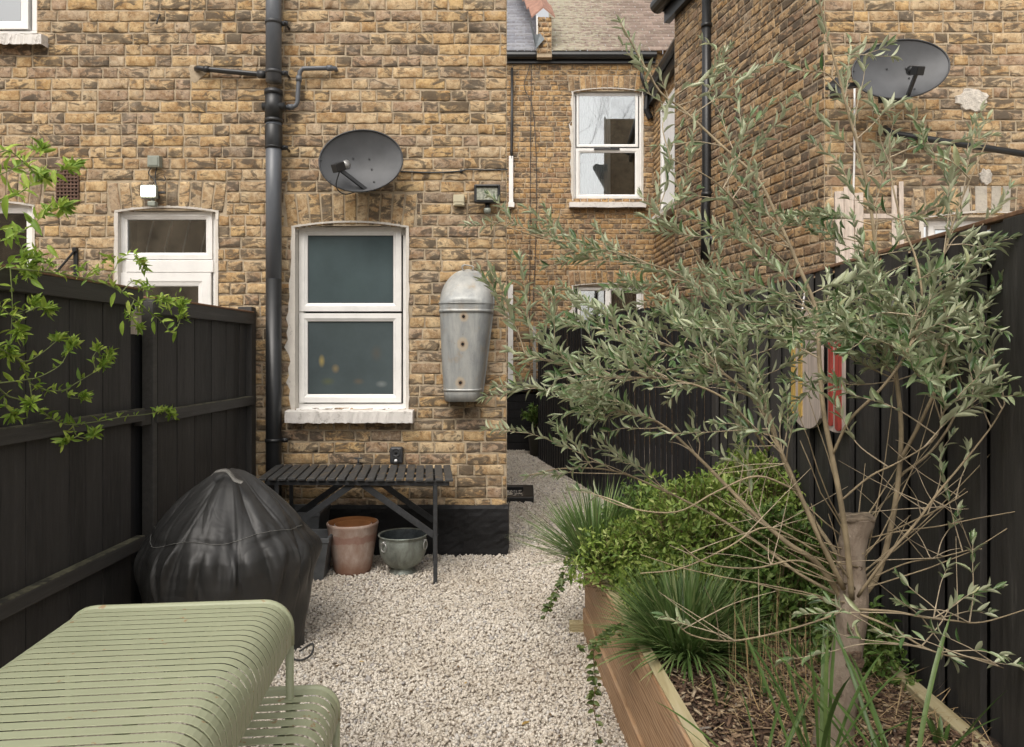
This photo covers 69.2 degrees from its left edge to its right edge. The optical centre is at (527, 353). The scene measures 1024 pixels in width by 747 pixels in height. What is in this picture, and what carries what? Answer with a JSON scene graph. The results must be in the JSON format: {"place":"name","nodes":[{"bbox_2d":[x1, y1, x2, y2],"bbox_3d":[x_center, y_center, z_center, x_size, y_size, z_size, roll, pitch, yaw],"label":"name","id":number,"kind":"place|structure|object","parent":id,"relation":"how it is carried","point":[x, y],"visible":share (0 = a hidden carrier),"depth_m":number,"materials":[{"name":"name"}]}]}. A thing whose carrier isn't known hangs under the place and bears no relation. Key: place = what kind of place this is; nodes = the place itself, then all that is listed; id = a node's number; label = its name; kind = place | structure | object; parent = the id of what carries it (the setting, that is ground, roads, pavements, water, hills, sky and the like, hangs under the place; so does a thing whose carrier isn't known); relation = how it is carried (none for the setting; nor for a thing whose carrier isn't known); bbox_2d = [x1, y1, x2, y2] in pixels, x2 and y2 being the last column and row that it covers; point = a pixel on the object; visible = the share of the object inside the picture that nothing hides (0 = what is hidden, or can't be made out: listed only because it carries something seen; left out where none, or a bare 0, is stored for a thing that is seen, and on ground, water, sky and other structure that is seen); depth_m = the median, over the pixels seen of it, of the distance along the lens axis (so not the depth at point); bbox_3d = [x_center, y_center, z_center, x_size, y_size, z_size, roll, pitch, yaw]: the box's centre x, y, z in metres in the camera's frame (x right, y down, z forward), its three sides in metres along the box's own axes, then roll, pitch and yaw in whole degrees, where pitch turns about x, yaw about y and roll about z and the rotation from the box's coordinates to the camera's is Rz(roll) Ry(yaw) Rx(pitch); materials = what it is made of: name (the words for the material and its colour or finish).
{"place":"outdoors","nodes":[
{"label":"outdoors","id":0,"kind":"place"},
{"bbox_2d":[1,446,666,746],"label":"ground","id":1,"kind":"structure","parent":0,"point":[498,694],"depth_m":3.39,"materials":[{"name":"beige gravel"}]},
{"bbox_2d":[0,265,255,740],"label":"timber fence","id":2,"kind":"object","parent":1,"relation":"on","point":[80,520],"visible":0.63,"depth_m":3.56,"materials":[{"name":"black wood"}]},
{"bbox_2d":[0,137,191,452],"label":"climbing plant","id":3,"kind":"object","parent":2,"relation":"attached to","point":[66,207],"visible":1,"depth_m":2.95,"materials":[{"name":"green plant"}]},
{"bbox_2d":[0,599,293,746],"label":"garden table","id":4,"kind":"object","parent":1,"relation":"on","point":[16,695],"visible":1,"depth_m":1.78,"materials":[{"name":"green metal"}]},
{"bbox_2d":[133,468,321,676],"bbox_3d":[-1.507,1.041,3.790,0.918,0.938,0.854,0,0,0],"label":"barbecue cover","id":5,"kind":"object","parent":1,"relation":"on","point":[231,534],"visible":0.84,"depth_m":3.54,"materials":[{"name":"black fabric"}]},
{"bbox_2d":[0,0,508,556],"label":"brick house","id":6,"kind":"structure","parent":1,"relation":"on","point":[112,94],"depth_m":5.51,"materials":[{"name":"brown brick"}]},
{"bbox_2d":[0,201,34,267],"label":"window","id":7,"kind":"structure","parent":6,"relation":"in","point":[15,214],"depth_m":5.58,"materials":[{"name":"white plastic"}]},
{"bbox_2d":[0,0,48,48],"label":"window","id":8,"kind":"structure","parent":6,"relation":"in","point":[17,17],"depth_m":5.54,"materials":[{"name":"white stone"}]},
{"bbox_2d":[55,247,77,275],"bbox_3d":[-3.408,-0.652,5.475,0.168,0.260,0.035,0,0,-13],"label":"wall bracket","id":9,"kind":"object","parent":6,"relation":"attached to","point":[74,253],"depth_m":5.49,"materials":[{"name":"black plastic"}]},
{"bbox_2d":[55,169,79,202],"bbox_3d":[-3.409,-1.239,5.508,0.171,0.246,0.024,0,0,0],"label":"air brick","id":10,"kind":"object","parent":6,"relation":"attached to","point":[72,190],"visible":0.67,"depth_m":5.50,"materials":[{"name":"ceramic"}]},
{"bbox_2d":[140,185,165,206],"bbox_3d":[-2.745,-1.154,5.460,0.164,0.154,0.100,0,0,0],"label":"flood light","id":11,"kind":"object","parent":6,"relation":"attached to","point":[151,192],"visible":1,"depth_m":5.42,"materials":[{"name":"grey plastic"}]},
{"bbox_2d":[147,156,165,184],"bbox_3d":[-2.743,-1.334,5.481,0.134,0.241,0.055,0,0,0],"label":"junction box","id":12,"kind":"object","parent":6,"relation":"attached to","point":[154,162],"visible":0.93,"depth_m":5.46,"materials":[{"name":"grey plastic"}]},
{"bbox_2d":[114,205,218,311],"bbox_3d":[-2.702,0.152,5.662,0.826,2.496,0.316,0,0,0],"label":"door","id":13,"kind":"structure","parent":6,"relation":"in","point":[182,247],"depth_m":5.56,"materials":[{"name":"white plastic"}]},
{"bbox_2d":[188,65,205,82],"bbox_3d":[-2.447,-2.072,5.506,0.136,0.137,0.007,0,0,0],"label":"mortar patch","id":14,"kind":"object","parent":6,"relation":"attached to","point":[195,76],"visible":0.89,"depth_m":5.50,"materials":[{"name":"beige concrete"}]},
{"bbox_2d":[194,65,256,76],"bbox_3d":[-2.206,-2.081,5.464,0.560,0.103,0.094,0,0,6],"label":"waste pipe","id":15,"kind":"object","parent":6,"relation":"attached to","point":[206,69],"visible":0.97,"depth_m":5.44,"materials":[{"name":"black plastic"}]},
{"bbox_2d":[257,70,265,78],"bbox_3d":[-1.952,-2.050,5.460,0.060,0.060,0.056,0,0,0],"label":"pipe coupling","id":16,"kind":"object","parent":15,"relation":"attached to","point":[261,74],"visible":0.82,"depth_m":5.44,"materials":[{"name":"paint"}]},
{"bbox_2d":[261,0,290,496],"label":"drainpipe","id":17,"kind":"object","parent":6,"relation":"attached to","point":[273,105],"visible":0.98,"depth_m":5.37,"materials":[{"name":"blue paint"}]},
{"bbox_2d":[286,65,337,109],"bbox_3d":[-1.601,-1.955,5.485,0.400,0.334,0.094,0,0,0],"label":"waste pipe","id":18,"kind":"object","parent":6,"relation":"attached to","point":[299,81],"visible":0.95,"depth_m":5.45,"materials":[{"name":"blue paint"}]},
{"bbox_2d":[284,220,413,423],"bbox_3d":[-1.321,-0.236,5.535,0.965,1.500,0.240,0,0,0],"label":"window","id":19,"kind":"structure","parent":6,"relation":"in","point":[338,360],"depth_m":5.60,"materials":[{"name":"white plastic"}]},
{"bbox_2d":[354,457,362,464],"bbox_3d":[-1.243,0.817,5.461,0.060,0.100,0.098,0,0,0],"label":"garden tap","id":20,"kind":"object","parent":6,"relation":"attached to","point":[358,460],"visible":0.81,"depth_m":5.45,"materials":[{"name":"paint"}]},
{"bbox_2d":[318,129,402,194],"bbox_3d":[-1.213,-1.363,5.345,0.566,0.488,0.319,0,0,-28],"label":"satellite dish","id":21,"kind":"object","parent":6,"relation":"attached to","point":[360,160],"visible":1,"depth_m":5.33,"materials":[{"name":"metal"}]},
{"bbox_2d":[390,446,402,463],"bbox_3d":[-0.965,0.752,5.475,0.095,0.125,0.070,0,0,0],"label":"outdoor speaker","id":22,"kind":"object","parent":6,"relation":"attached to","point":[396,454],"visible":1,"depth_m":5.46},
{"bbox_2d":[400,169,507,172],"bbox_3d":[-0.542,-1.351,5.500,0.797,0.033,0.017,0,0,0],"label":"cable","id":23,"kind":"object","parent":6,"relation":"attached to","point":[460,170],"visible":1,"depth_m":5.50,"materials":[{"name":"paint"}]},
{"bbox_2d":[453,195,464,206],"bbox_3d":[-0.505,-1.129,5.486,0.082,0.082,0.048,0,0,0],"label":"junction box","id":24,"kind":"object","parent":6,"relation":"attached to","point":[458,200],"visible":1,"depth_m":5.46,"materials":[{"name":"beige plastic"}]},
{"bbox_2d":[438,264,494,401],"bbox_3d":[-0.446,-0.158,5.380,0.407,1.012,0.263,0,0,0],"label":"tin bath","id":25,"kind":"object","parent":6,"relation":"attached to","point":[466,303],"visible":0.92,"depth_m":5.29,"materials":[{"name":"silver metal"}]},
{"bbox_2d":[474,184,499,213],"bbox_3d":[-0.293,-1.125,5.440,0.190,0.210,0.140,0,0,0],"label":"flood light","id":26,"kind":"object","parent":6,"relation":"attached to","point":[480,194],"visible":0.95,"depth_m":5.39,"materials":[{"name":"black plastic"}]},
{"bbox_2d":[177,685,339,746],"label":"garden bench","id":27,"kind":"object","parent":1,"relation":"on","point":[332,736],"visible":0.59,"depth_m":2.18,"materials":[{"name":"green metal"}]},
{"bbox_2d":[293,504,330,528],"bbox_3d":[-1.577,1.300,5.270,0.295,0.400,0.295,0,0,0],"label":"square planter","id":28,"kind":"object","parent":1,"relation":"on","point":[319,520],"visible":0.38,"depth_m":5.20,"materials":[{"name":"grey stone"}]},
{"bbox_2d":[311,529,332,580],"bbox_3d":[-1.448,1.355,4.980,0.285,0.290,0.285,0,0,-4],"label":"square planter","id":29,"kind":"object","parent":1,"relation":"on","point":[321,568],"visible":0.34,"depth_m":4.88,"materials":[{"name":"grey stone"}]},
{"bbox_2d":[326,516,378,575],"bbox_3d":[-1.199,1.327,5.100,0.352,0.346,0.352,0,0,0],"label":"plant pot","id":30,"kind":"object","parent":1,"relation":"on","point":[352,551],"visible":1,"depth_m":4.98,"materials":[{"name":"ceramic"}]},
{"bbox_2d":[258,464,452,584],"bbox_3d":[-1.152,1.159,5.101,1.363,0.703,0.607,0,0,2],"label":"folding table","id":31,"kind":"object","parent":1,"relation":"on","point":[287,474],"visible":0.91,"depth_m":4.86,"materials":[{"name":"black paint"}]},
{"bbox_2d":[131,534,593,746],"bbox_3d":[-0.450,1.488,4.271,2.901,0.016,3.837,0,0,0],"label":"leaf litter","id":32,"kind":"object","parent":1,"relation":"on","point":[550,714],"visible":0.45,"depth_m":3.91,"materials":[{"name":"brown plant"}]},
{"bbox_2d":[378,528,427,576],"bbox_3d":[-0.849,1.366,5.080,0.344,0.268,0.340,0,0,0],"label":"plant pot","id":33,"kind":"object","parent":1,"relation":"on","point":[402,550],"visible":0.98,"depth_m":4.98,"materials":[{"name":"silver metal"}]},
{"bbox_2d":[507,485,533,502],"bbox_3d":[-0.175,1.482,7.800,0.480,0.075,0.720,0,0,0],"label":"drain surround","id":34,"kind":"object","parent":1,"relation":"on","point":[527,494],"visible":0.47,"depth_m":7.71,"materials":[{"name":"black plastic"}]},
{"bbox_2d":[507,378,537,450],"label":"storage shed","id":35,"kind":"structure","parent":1,"relation":"on","point":[517,402],"depth_m":11.44,"materials":[{"name":"black wood"}]},
{"bbox_2d":[521,402,537,456],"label":"potted shrub","id":36,"kind":"object","parent":1,"relation":"on","point":[532,415],"visible":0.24,"depth_m":10.79,"materials":[{"name":"green plant"}]},
{"bbox_2d":[533,327,537,391],"bbox_3d":[0.160,0.527,11.900,0.140,1.900,0.040,0,0,0],"label":"drainpipe","id":37,"kind":"object","parent":1,"relation":"on","point":[534,365],"visible":0.16,"depth_m":11.88,"materials":[{"name":"metal"}]},
{"bbox_2d":[507,0,674,451],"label":"brick house","id":38,"kind":"structure","parent":1,"relation":"on","point":[597,129],"depth_m":12.20,"materials":[{"name":"brown brick"}]},
{"bbox_2d":[508,285,512,382],"bbox_3d":[-0.275,-0.101,12.145,0.085,2.043,0.050,0,0,0],"label":"white post","id":39,"kind":"object","parent":38,"relation":"attached to","point":[510,334],"visible":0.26,"depth_m":12.12,"materials":[{"name":"plastic"}]},
{"bbox_2d":[508,156,513,207],"bbox_3d":[-0.261,-2.803,12.130,0.100,0.840,0.080,0,0,0],"label":"cable trunking","id":40,"kind":"object","parent":38,"relation":"attached to","point":[510,203],"visible":0.92,"depth_m":12.12,"materials":[{"name":"white plastic"}]},
{"bbox_2d":[510,68,512,157],"bbox_3d":[-0.255,-3.922,12.140,0.048,1.483,0.044,0,0,-23],"label":"downpipe","id":41,"kind":"object","parent":38,"relation":"attached to","point":[511,143],"visible":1,"depth_m":12.12,"materials":[{"name":"black plastic"}]},
{"bbox_2d":[524,63,536,313],"bbox_3d":[0.047,-2.720,12.170,0.215,4.266,0.011,0,0,0],"label":"wire","id":42,"kind":"object","parent":38,"relation":"hanging from","point":[536,184],"visible":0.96,"depth_m":12.16,"materials":[{"name":"paint"}]},
{"bbox_2d":[529,63,531,345],"bbox_3d":[0.051,-2.384,12.170,0.045,4.936,0.011,0,0,0],"label":"wire","id":43,"kind":"object","parent":38,"relation":"attached to","point":[530,190],"visible":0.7,"depth_m":12.17,"materials":[{"name":"paint"}]},
{"bbox_2d":[569,283,643,321],"bbox_3d":[1.296,-0.430,12.307,1.234,1.460,0.226,0,0,0],"label":"window","id":44,"kind":"structure","parent":38,"relation":"in","point":[604,296],"depth_m":12.40,"materials":[{"name":"white plastic"}]},
{"bbox_2d":[569,87,645,207],"bbox_3d":[1.308,-3.371,12.258,1.256,1.997,0.365,0,0,0],"label":"window","id":45,"kind":"structure","parent":38,"relation":"in","point":[589,137],"depth_m":12.27,"materials":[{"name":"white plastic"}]},
{"bbox_2d":[652,88,674,222],"bbox_3d":[2.097,-2.953,11.110,0.205,1.795,1.244,0,0,-3],"label":"window","id":46,"kind":"structure","parent":38,"relation":"in","point":[670,132],"depth_m":11.24,"materials":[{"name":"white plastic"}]},
{"bbox_2d":[538,302,711,504],"bbox_3d":[0.652,0.559,8.670,0.513,1.923,6.848,0,0,-7],"label":"timber fence","id":47,"kind":"object","parent":1,"relation":"on","point":[681,460],"visible":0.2,"depth_m":6.86,"materials":[{"name":"black wood"}]},
{"bbox_2d":[569,568,986,746],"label":"raised bed","id":48,"kind":"object","parent":1,"relation":"on","point":[643,718],"visible":0.41,"depth_m":2.61,"materials":[{"name":"brown wood"}]},
{"bbox_2d":[540,551,601,618],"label":"trailing stem","id":49,"kind":"object","parent":48,"relation":"hanging from","point":[554,595],"visible":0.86,"depth_m":3.42,"materials":[{"name":"green plant"}]},
{"bbox_2d":[577,622,631,652],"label":"trailing stem","id":50,"kind":"object","parent":48,"relation":"on","point":[581,648],"visible":0.31,"depth_m":2.77,"materials":[{"name":"green plant"}]},
{"bbox_2d":[585,625,626,744],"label":"trailing stem","id":51,"kind":"object","parent":48,"relation":"hanging from","point":[595,691],"visible":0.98,"depth_m":2.69,"materials":[{"name":"green plant"}]},
{"bbox_2d":[609,574,1002,746],"bbox_3d":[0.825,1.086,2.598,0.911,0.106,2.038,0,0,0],"label":"bark mulch","id":52,"kind":"object","parent":48,"relation":"in","point":[737,738],"visible":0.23,"depth_m":2.27,"materials":[{"name":"brown wood"}]},
{"bbox_2d":[509,475,654,584],"bbox_3d":[0.350,0.844,3.777,0.944,0.472,0.973,0,0,0],"label":"grass tuft","id":53,"kind":"object","parent":52,"relation":"on","point":[567,529],"visible":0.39,"depth_m":3.72,"materials":[{"name":"green plant"}]},
{"bbox_2d":[563,511,684,599],"bbox_3d":[0.484,0.933,3.507,0.646,0.380,0.797,0,0,0],"label":"leafy shrub","id":54,"kind":"object","parent":52,"relation":"on","point":[606,549],"visible":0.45,"depth_m":3.37,"materials":[{"name":"green plant"}]},
{"bbox_2d":[599,476,691,545],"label":"leafy shrub","id":55,"kind":"object","parent":52,"relation":"on","point":[627,490],"visible":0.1,"depth_m":3.83,"materials":[{"name":"green plant"}]},
{"bbox_2d":[611,552,750,625],"bbox_3d":[0.672,0.979,3.082,0.591,0.314,0.583,0,0,-44],"label":"leafy shrub","id":56,"kind":"object","parent":52,"relation":"on","point":[655,563],"visible":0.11,"depth_m":3.06,"materials":[{"name":"green plant"}]},
{"bbox_2d":[586,552,796,689],"bbox_3d":[0.593,0.941,2.714,0.790,0.396,0.812,0,0,0],"label":"grass tuft","id":57,"kind":"object","parent":52,"relation":"on","point":[661,636],"visible":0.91,"depth_m":2.64,"materials":[{"name":"green plant"}]},
{"bbox_2d":[610,461,778,608],"bbox_3d":[0.799,0.808,3.385,0.923,0.646,0.931,0,0,-36],"label":"leafy shrub","id":58,"kind":"object","parent":52,"relation":"on","point":[682,528],"visible":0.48,"depth_m":3.21,"materials":[{"name":"green plant"}]},
{"bbox_2d":[711,677,732,707],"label":"bulb shoot","id":59,"kind":"object","parent":52,"relation":"on","point":[714,691],"visible":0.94,"depth_m":2.36,"materials":[{"name":"green plant"}]},
{"bbox_2d":[458,0,1023,746],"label":"olive tree","id":60,"kind":"object","parent":52,"relation":"on","point":[852,584],"visible":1,"depth_m":2.07,"materials":[{"name":"green plant"}]},
{"bbox_2d":[694,436,818,555],"bbox_3d":[1.017,0.756,3.650,0.570,0.750,1.041,0,0,0],"label":"leafy shrub","id":61,"kind":"object","parent":52,"relation":"on","point":[772,490],"visible":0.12,"depth_m":3.45,"materials":[{"name":"green plant"}]},
{"bbox_2d":[655,670,865,746],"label":"strap leaf plant","id":62,"kind":"object","parent":52,"relation":"on","point":[791,734],"visible":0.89,"depth_m":1.90,"materials":[{"name":"green plant"}]},
{"bbox_2d":[701,566,829,711],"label":"dry stalks","id":63,"kind":"object","parent":52,"relation":"on","point":[746,652],"visible":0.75,"depth_m":2.40,"materials":[{"name":"plant"}]},
{"bbox_2d":[750,668,782,698],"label":"bulb shoot","id":64,"kind":"object","parent":52,"relation":"on","point":[762,684],"visible":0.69,"depth_m":2.34,"materials":[{"name":"green plant"}]},
{"bbox_2d":[711,500,836,647],"bbox_3d":[1.001,0.860,2.997,0.596,0.557,0.637,0,0,0],"label":"leafy shrub","id":65,"kind":"object","parent":52,"relation":"on","point":[794,602],"visible":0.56,"depth_m":2.85,"materials":[{"name":"green plant"}]},
{"bbox_2d":[791,635,809,656],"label":"bulb shoot","id":66,"kind":"object","parent":52,"relation":"on","point":[797,648],"visible":0.53,"depth_m":2.58,"materials":[{"name":"green plant"}]},
{"bbox_2d":[731,602,926,746],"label":"strap leaf plant","id":67,"kind":"object","parent":52,"relation":"on","point":[826,715],"visible":0.98,"depth_m":1.86,"materials":[{"name":"green plant"}]},
{"bbox_2d":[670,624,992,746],"bbox_3d":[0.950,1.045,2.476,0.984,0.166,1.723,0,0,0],"label":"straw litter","id":68,"kind":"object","parent":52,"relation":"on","point":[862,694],"visible":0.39,"depth_m":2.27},
{"bbox_2d":[801,581,920,690],"bbox_3d":[1.136,0.966,2.648,0.314,0.330,0.618,0,0,0],"label":"leafy shrub","id":69,"kind":"object","parent":52,"relation":"on","point":[876,651],"visible":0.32,"depth_m":2.49,"materials":[{"name":"green plant"}]},
{"bbox_2d":[752,609,999,746],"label":"strap leaf plant","id":70,"kind":"object","parent":52,"relation":"on","point":[865,717],"visible":0.94,"depth_m":1.83,"materials":[{"name":"green plant"}]},
{"bbox_2d":[926,716,949,746],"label":"bulb shoot","id":71,"kind":"object","parent":52,"relation":"on","point":[932,728],"visible":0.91,"depth_m":2.06,"materials":[{"name":"green plant"}]},
{"bbox_2d":[650,0,1023,482],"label":"brick house","id":72,"kind":"structure","parent":1,"relation":"on","point":[980,43],"depth_m":5.76,"materials":[{"name":"brown brick"}]},
{"bbox_2d":[700,0,711,259],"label":"drainpipe","id":73,"kind":"object","parent":72,"relation":"attached to","point":[706,26],"visible":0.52,"depth_m":7.51,"materials":[{"name":"black plastic"}]},
{"bbox_2d":[852,88,855,190],"bbox_3d":[2.497,-1.582,5.680,0.028,0.893,0.015,0,0,0],"label":"cable","id":74,"kind":"object","parent":72,"relation":"attached to","point":[854,112],"visible":0.59,"depth_m":5.67,"materials":[{"name":"white plastic"}]},
{"bbox_2d":[834,181,903,266],"bbox_3d":[2.478,-0.789,5.360,0.542,0.924,0.176,0,0,0],"label":"trellis","id":75,"kind":"object","parent":72,"relation":"attached to","point":[846,205],"visible":0.46,"depth_m":5.37,"materials":[{"name":"white wood"}]},
{"bbox_2d":[825,39,950,102],"bbox_3d":[2.619,-2.051,5.401,0.797,0.476,0.422,0,0,31],"label":"satellite dish","id":76,"kind":"object","parent":72,"relation":"attached to","point":[922,67],"visible":0.91,"depth_m":5.39,"materials":[{"name":"metal"}]},
{"bbox_2d":[883,125,1023,156],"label":"waste pipe","id":77,"kind":"object","parent":72,"relation":"attached to","point":[997,149],"visible":0.56,"depth_m":5.52,"materials":[{"name":"black plastic"}]},
{"bbox_2d":[960,186,969,211],"bbox_3d":[3.361,-1.183,5.701,0.072,0.202,0.014,0,0,0],"label":"painted brick","id":78,"kind":"object","parent":72,"relation":"on","point":[966,208],"visible":0.59,"depth_m":5.69,"materials":[{"name":"white paint"}]},
{"bbox_2d":[919,210,1012,237],"bbox_3d":[3.513,-0.299,5.769,1.105,1.597,0.151,0,0,0],"label":"window","id":79,"kind":"structure","parent":72,"relation":"in","point":[936,225],"depth_m":5.77,"materials":[{"name":"white plastic"}]},
{"bbox_2d":[954,88,988,111],"bbox_3d":[3.412,-1.942,5.692,0.270,0.190,0.020,0,0,0],"label":"cement patch","id":80,"kind":"object","parent":72,"relation":"attached to","point":[971,99],"visible":0.93,"depth_m":5.69,"materials":[{"name":"white concrete"}]},
{"bbox_2d":[974,186,986,211],"bbox_3d":[3.483,-1.183,5.701,0.095,0.202,0.014,0,0,0],"label":"painted brick","id":81,"kind":"object","parent":72,"relation":"on","point":[980,198],"visible":0.8,"depth_m":5.69,"materials":[{"name":"white paint"}]},
{"bbox_2d":[979,168,991,185],"bbox_3d":[3.515,-1.353,5.692,0.102,0.134,0.020,0,0,0],"label":"cement patch","id":82,"kind":"object","parent":72,"relation":"attached to","point":[985,176],"visible":1,"depth_m":5.69,"materials":[{"name":"white concrete"}]},
{"bbox_2d":[991,186,1000,211],"bbox_3d":[3.597,-1.183,5.701,0.075,0.201,0.014,0,0,0],"label":"painted brick","id":83,"kind":"object","parent":72,"relation":"on","point":[995,194],"visible":0.81,"depth_m":5.69,"materials":[{"name":"white paint"}]},
{"bbox_2d":[1002,186,1010,211],"bbox_3d":[3.675,-1.183,5.701,0.072,0.202,0.014,0,0,0],"label":"painted brick","id":84,"kind":"object","parent":72,"relation":"on","point":[1006,207],"visible":0.55,"depth_m":5.69,"materials":[{"name":"white paint"}]},
{"bbox_2d":[712,208,1023,746],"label":"timber fence","id":85,"kind":"object","parent":1,"relation":"on","point":[993,484],"visible":0.34,"depth_m":2.33,"materials":[{"name":"wood"}]},
{"bbox_2d":[791,296,823,427],"bbox_3d":[1.253,0.028,3.333,0.023,0.617,0.337,0,0,0],"label":"painted board","id":86,"kind":"object","parent":85,"relation":"attached to","point":[804,408],"visible":0.38,"depth_m":3.31,"materials":[{"name":"beige wood"}]},
{"bbox_2d":[828,328,845,432],"bbox_3d":[1.254,0.067,3.015,0.020,0.507,0.138,0,0,0],"label":"painted board","id":87,"kind":"object","parent":85,"relation":"attached to","point":[836,424],"visible":0.46,"depth_m":2.99,"materials":[{"name":"red wood"}]}
]}

